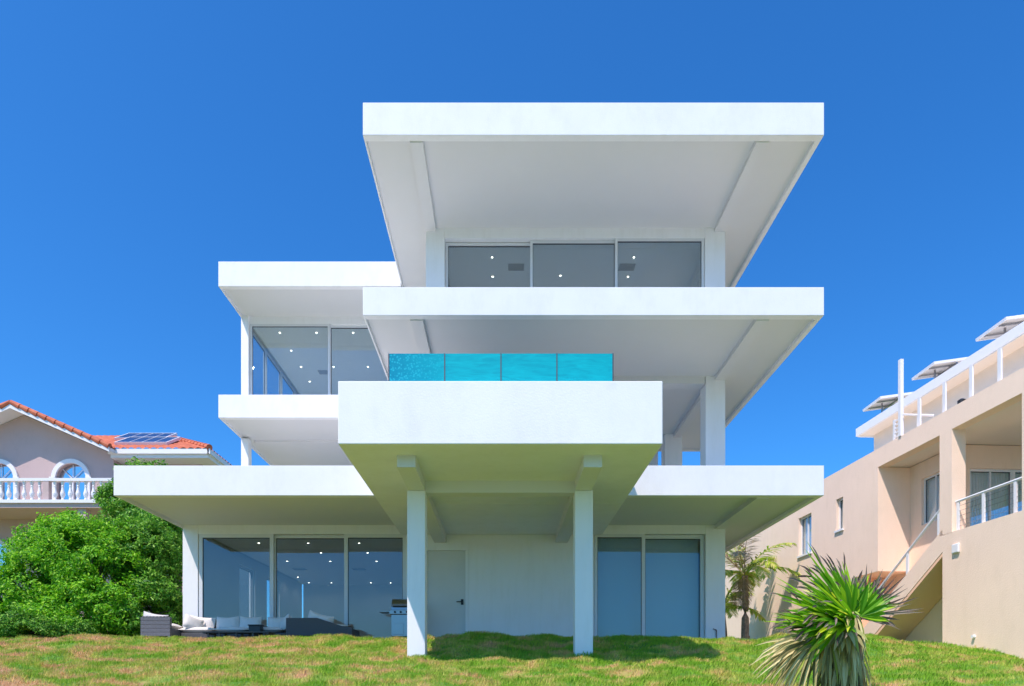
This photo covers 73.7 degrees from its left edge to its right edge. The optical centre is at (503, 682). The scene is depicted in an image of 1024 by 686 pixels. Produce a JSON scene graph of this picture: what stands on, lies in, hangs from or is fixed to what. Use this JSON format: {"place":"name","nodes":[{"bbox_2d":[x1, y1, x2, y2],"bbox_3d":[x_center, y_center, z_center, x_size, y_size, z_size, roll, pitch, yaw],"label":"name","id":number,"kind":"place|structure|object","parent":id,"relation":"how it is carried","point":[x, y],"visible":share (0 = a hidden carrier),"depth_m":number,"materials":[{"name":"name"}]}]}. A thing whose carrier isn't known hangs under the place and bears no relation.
{"place":"outdoors","nodes":[
{"label":"outdoors","id":0,"kind":"place"},
{"bbox_2d":[0,630,1023,685],"bbox_3d":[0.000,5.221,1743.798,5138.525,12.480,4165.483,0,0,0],"label":"ground","id":1,"kind":"structure","parent":0,"point":[622,673],"depth_m":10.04,"materials":[{"name":"green plant"}]},
{"bbox_2d":[0,603,101,637],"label":"shrub","id":2,"kind":"object","parent":1,"relation":"on","point":[16,622],"visible":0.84,"depth_m":14.48,"materials":[{"name":"green plant"}]},
{"bbox_2d":[0,522,105,634],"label":"shrub","id":3,"kind":"object","parent":1,"relation":"on","point":[13,568],"visible":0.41,"depth_m":15.56,"materials":[{"name":"green plant"}]},
{"bbox_2d":[20,507,167,636],"bbox_3d":[-9.894,-2.506,16.505,4.005,3.628,3.571,0,0,0],"label":"shrub","id":4,"kind":"object","parent":1,"relation":"on","point":[91,589],"visible":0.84,"depth_m":15.60,"materials":[{"name":"green plant"}]},
{"bbox_2d":[0,400,248,622],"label":"villa","id":5,"kind":"object","parent":1,"relation":"on","point":[49,465],"visible":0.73,"depth_m":26.00,"materials":[{"name":"paint"}]},
{"bbox_2d":[0,540,9,565],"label":"window","id":6,"kind":"structure","parent":5,"relation":"in","point":[1,543],"depth_m":25.92,"materials":[{"name":"white"}]},
{"bbox_2d":[0,459,18,499],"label":"window","id":7,"kind":"structure","parent":5,"relation":"in","point":[8,470],"depth_m":26.15,"materials":[{"name":"white"}]},
{"bbox_2d":[49,459,90,499],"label":"window","id":8,"kind":"structure","parent":5,"relation":"in","point":[72,471],"depth_m":26.15,"materials":[{"name":"white"}]},
{"bbox_2d":[114,433,177,439],"bbox_3d":[-14.900,-10.191,28.523,2.040,0.240,1.280,0,29,0],"label":"rooftop collector","id":9,"kind":"object","parent":5,"relation":"on","point":[121,437],"visible":0.56,"depth_m":28.54,"materials":[{"name":"blue glass"}]},
{"bbox_2d":[114,437,180,447],"bbox_3d":[-14.050,-9.487,27.023,2.040,0.240,1.280,0,29,0],"label":"rooftop collector","id":10,"kind":"object","parent":5,"relation":"on","point":[147,441],"visible":0.92,"depth_m":26.80,"materials":[{"name":"blue glass"}]},
{"bbox_2d":[92,455,182,627],"bbox_3d":[-10.643,-3.778,20.457,3.170,6.172,3.670,0,0,0],"label":"tree","id":11,"kind":"object","parent":1,"relation":"on","point":[104,497],"visible":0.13,"depth_m":20.01,"materials":[{"name":"green plant"}]},
{"bbox_2d":[101,508,182,635],"bbox_3d":[-8.777,-2.760,16.828,2.068,4.057,3.756,0,0,-26],"label":"shrub","id":12,"kind":"object","parent":1,"relation":"on","point":[161,585],"visible":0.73,"depth_m":16.34,"materials":[{"name":"green plant"}]},
{"bbox_2d":[114,103,823,655],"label":"modern house","id":13,"kind":"structure","parent":1,"relation":"on","point":[530,353],"depth_m":14.58,"materials":[{"name":"white paint"}]},
{"bbox_2d":[199,534,273,617],"bbox_3d":[-6.275,-2.210,16.055,1.750,2.540,0.070,0,0,0],"label":"window","id":14,"kind":"structure","parent":13,"relation":"in","point":[201,536],"depth_m":16.02,"materials":[{"name":"white metal"}]},
{"bbox_2d":[239,565,252,617],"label":"window","id":15,"kind":"structure","parent":13,"relation":"in","point":[241,567],"depth_m":20.14,"materials":[{"name":"white metal"}]},
{"bbox_2d":[253,333,265,394],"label":"window","id":16,"kind":"structure","parent":13,"relation":"in","point":[254,336],"depth_m":21.30,"materials":[{"name":"white metal"}]},
{"bbox_2d":[267,577,277,617],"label":"window","id":17,"kind":"structure","parent":13,"relation":"in","point":[268,579],"depth_m":22.38,"materials":[{"name":"white metal"}]},
{"bbox_2d":[266,351,280,394],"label":"window","id":18,"kind":"structure","parent":13,"relation":"in","point":[267,355],"depth_m":22.13,"materials":[{"name":"white metal"}]},
{"bbox_2d":[281,372,294,394],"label":"window","id":19,"kind":"structure","parent":13,"relation":"in","point":[282,376],"depth_m":23.18,"materials":[{"name":"white metal"}]},
{"bbox_2d":[250,324,329,394],"bbox_3d":[-6.175,-8.995,19.775,2.310,2.730,0.070,0,0,0],"label":"window","id":20,"kind":"structure","parent":13,"relation":"in","point":[251,325],"depth_m":19.74,"materials":[{"name":"white metal"}]},
{"bbox_2d":[274,535,343,617],"bbox_3d":[-4.550,-2.205,16.145,1.780,2.530,0.070,0,0,0],"label":"window","id":21,"kind":"structure","parent":13,"relation":"in","point":[276,537],"depth_m":16.11,"materials":[{"name":"white metal"}]},
{"bbox_2d":[330,325,367,394],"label":"window","id":22,"kind":"structure","parent":13,"relation":"in","point":[331,326],"depth_m":19.82,"materials":[{"name":"white metal"}]},
{"bbox_2d":[344,534,405,625],"bbox_3d":[-3.010,-2.210,16.055,1.460,2.540,0.070,0,0,0],"label":"window","id":23,"kind":"structure","parent":13,"relation":"in","point":[346,536],"depth_m":16.02,"materials":[{"name":"white metal"}]},
{"bbox_2d":[427,547,467,636],"bbox_3d":[-1.345,-2.050,16.047,1.050,2.220,0.146,0,0,0],"label":"door","id":24,"kind":"structure","parent":13,"relation":"in","point":[447,567],"depth_m":16.05,"materials":[{"name":"paint"}]},
{"bbox_2d":[446,243,529,286],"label":"window","id":25,"kind":"structure","parent":13,"relation":"in","point":[448,245],"depth_m":16.16,"materials":[{"name":"white metal"}]},
{"bbox_2d":[530,240,614,286],"bbox_3d":[1.655,-9.035,16.115,2.050,2.750,0.070,0,0,0],"label":"window","id":26,"kind":"structure","parent":13,"relation":"in","point":[532,242],"depth_m":16.08,"materials":[{"name":"white metal"}]},
{"bbox_2d":[594,534,644,635],"bbox_3d":[2.725,-2.210,16.055,1.190,2.540,0.070,0,0,0],"label":"window","id":27,"kind":"structure","parent":13,"relation":"in","point":[642,536],"depth_m":16.02,"materials":[{"name":"white metal"}]},
{"bbox_2d":[615,238,703,286],"bbox_3d":[3.665,-9.040,16.055,2.090,2.760,0.070,0,0,0],"label":"window","id":28,"kind":"structure","parent":13,"relation":"in","point":[617,240],"depth_m":16.02,"materials":[{"name":"white metal"}]},
{"bbox_2d":[645,535,703,637],"bbox_3d":[3.995,-2.205,16.135,1.470,2.530,0.070,0,0,0],"label":"window","id":29,"kind":"structure","parent":13,"relation":"in","point":[647,537],"depth_m":16.10,"materials":[{"name":"white metal"}]},
{"bbox_2d":[725,575,765,636],"bbox_3d":[8.472,-2.601,26.226,3.228,3.916,3.668,0,0,0],"label":"coconut palm","id":30,"kind":"object","parent":1,"relation":"on","point":[730,606],"visible":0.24,"depth_m":25.21,"materials":[{"name":"green plant"}]},
{"bbox_2d":[725,534,800,638],"bbox_3d":[8.769,-3.446,25.020,3.739,5.685,4.222,0,0,0],"label":"coconut palm","id":31,"kind":"object","parent":1,"relation":"on","point":[744,583],"visible":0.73,"depth_m":24.54,"materials":[{"name":"green plant"}]},
{"bbox_2d":[749,542,922,685],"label":"fan palm","id":32,"kind":"object","parent":1,"relation":"on","point":[830,640],"visible":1,"depth_m":6.71,"materials":[{"name":"green plant"}]},
{"bbox_2d":[725,322,1023,659],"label":"apartment house","id":33,"kind":"structure","parent":1,"relation":"on","point":[922,479],"depth_m":18.32,"materials":[{"name":"beige paint"}]},
{"bbox_2d":[801,514,810,554],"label":"window","id":34,"kind":"structure","parent":33,"relation":"in","point":[802,520],"depth_m":23.87,"materials":[{"name":"white"}]},
{"bbox_2d":[839,498,842,528],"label":"window","id":35,"kind":"structure","parent":33,"relation":"in","point":[840,501],"depth_m":21.47,"materials":[{"name":"white"}]},
{"bbox_2d":[863,392,912,412],"bbox_3d":[13.862,-9.688,24.375,1.519,1.037,1.072,0,0,-4],"label":"rooftop collector","id":36,"kind":"object","parent":33,"relation":"on","point":[882,403],"visible":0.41,"depth_m":24.32,"materials":[{"name":"white metal"}]},
{"bbox_2d":[924,472,939,523],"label":"window","id":37,"kind":"structure","parent":33,"relation":"in","point":[936,475],"depth_m":18.89,"materials":[{"name":"white"}]},
{"bbox_2d":[912,357,966,379],"bbox_3d":[14.124,-9.690,21.786,1.569,1.041,1.072,0,0,-4],"label":"rooftop collector","id":38,"kind":"object","parent":33,"relation":"on","point":[934,369],"visible":0.48,"depth_m":21.62,"materials":[{"name":"white metal"}]},
{"bbox_2d":[970,469,1012,525],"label":"window","id":39,"kind":"structure","parent":33,"relation":"in","point":[1010,472],"depth_m":17.66,"materials":[{"name":"white"}]},
{"bbox_2d":[975,314,1023,340],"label":"rooftop collector","id":40,"kind":"object","parent":33,"relation":"on","point":[1002,327],"visible":0.58,"depth_m":19.15,"materials":[{"name":"white metal"}]},
{"bbox_2d":[1013,470,1021,479],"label":"window","id":41,"kind":"structure","parent":33,"relation":"in","point":[1014,471],"depth_m":17.67,"materials":[{"name":"white metal"}]},
{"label":"terrace","id":42,"kind":"structure","parent":1,"relation":"on","visible":0},
{"bbox_2d":[141,611,185,636],"bbox_3d":[-7.610,-1.250,15.312,0.729,0.630,0.975,0,0,0],"label":"wicker armchair","id":43,"kind":"object","parent":42,"relation":"on","point":[155,625],"visible":0.94,"depth_m":14.83,"materials":[{"name":"grey wicker"}]},
{"bbox_2d":[178,613,291,637],"bbox_3d":[-6.035,-1.246,15.549,2.491,0.622,0.703,0,0,0],"label":"wicker sofa","id":44,"kind":"object","parent":42,"relation":"on","point":[195,626],"visible":0.72,"depth_m":15.38,"materials":[{"name":"fabric"}]},
{"bbox_2d":[202,631,275,637],"bbox_3d":[-5.750,-1.012,14.857,1.440,0.155,0.435,0,0,0],"label":"coffee table","id":45,"kind":"object","parent":42,"relation":"on","point":[219,633],"visible":0.78,"depth_m":14.67,"materials":[{"name":"grey wicker"}]},
{"bbox_2d":[248,624,263,636],"bbox_3d":[-5.480,-1.103,15.120,0.290,0.335,0.230,0,0,0],"label":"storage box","id":46,"kind":"object","parent":42,"relation":"on","point":[255,627],"visible":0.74,"depth_m":15.02,"materials":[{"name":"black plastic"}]},
{"bbox_2d":[286,610,358,636],"bbox_3d":[-4.025,-1.266,15.275,1.450,0.663,0.750,0,0,0],"label":"wicker sofa","id":47,"kind":"object","parent":42,"relation":"on","point":[313,623],"visible":0.92,"depth_m":14.90,"materials":[{"name":"grey wicker"}]},
{"bbox_2d":[379,599,406,637],"bbox_3d":[-2.380,-1.421,15.655,0.880,0.969,0.530,0,0,0],"label":"gas grill","id":48,"kind":"object","parent":42,"relation":"on","point":[397,612],"visible":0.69,"depth_m":15.45,"materials":[{"name":"silver metal"}]},
{"bbox_2d":[393,623,403,634],"bbox_3d":[-2.385,-1.205,15.444,0.250,0.260,0.011,0,0,0],"label":"cabinet door","id":49,"kind":"structure","parent":48,"relation":"in","point":[398,628],"depth_m":15.44,"materials":[{"name":"silver metal"}]},
{"bbox_2d":[0,0,1023,625],"label":"sky","id":50,"kind":"structure","parent":0,"point":[146,146],"materials":[{"name":"blue"}]}
]}

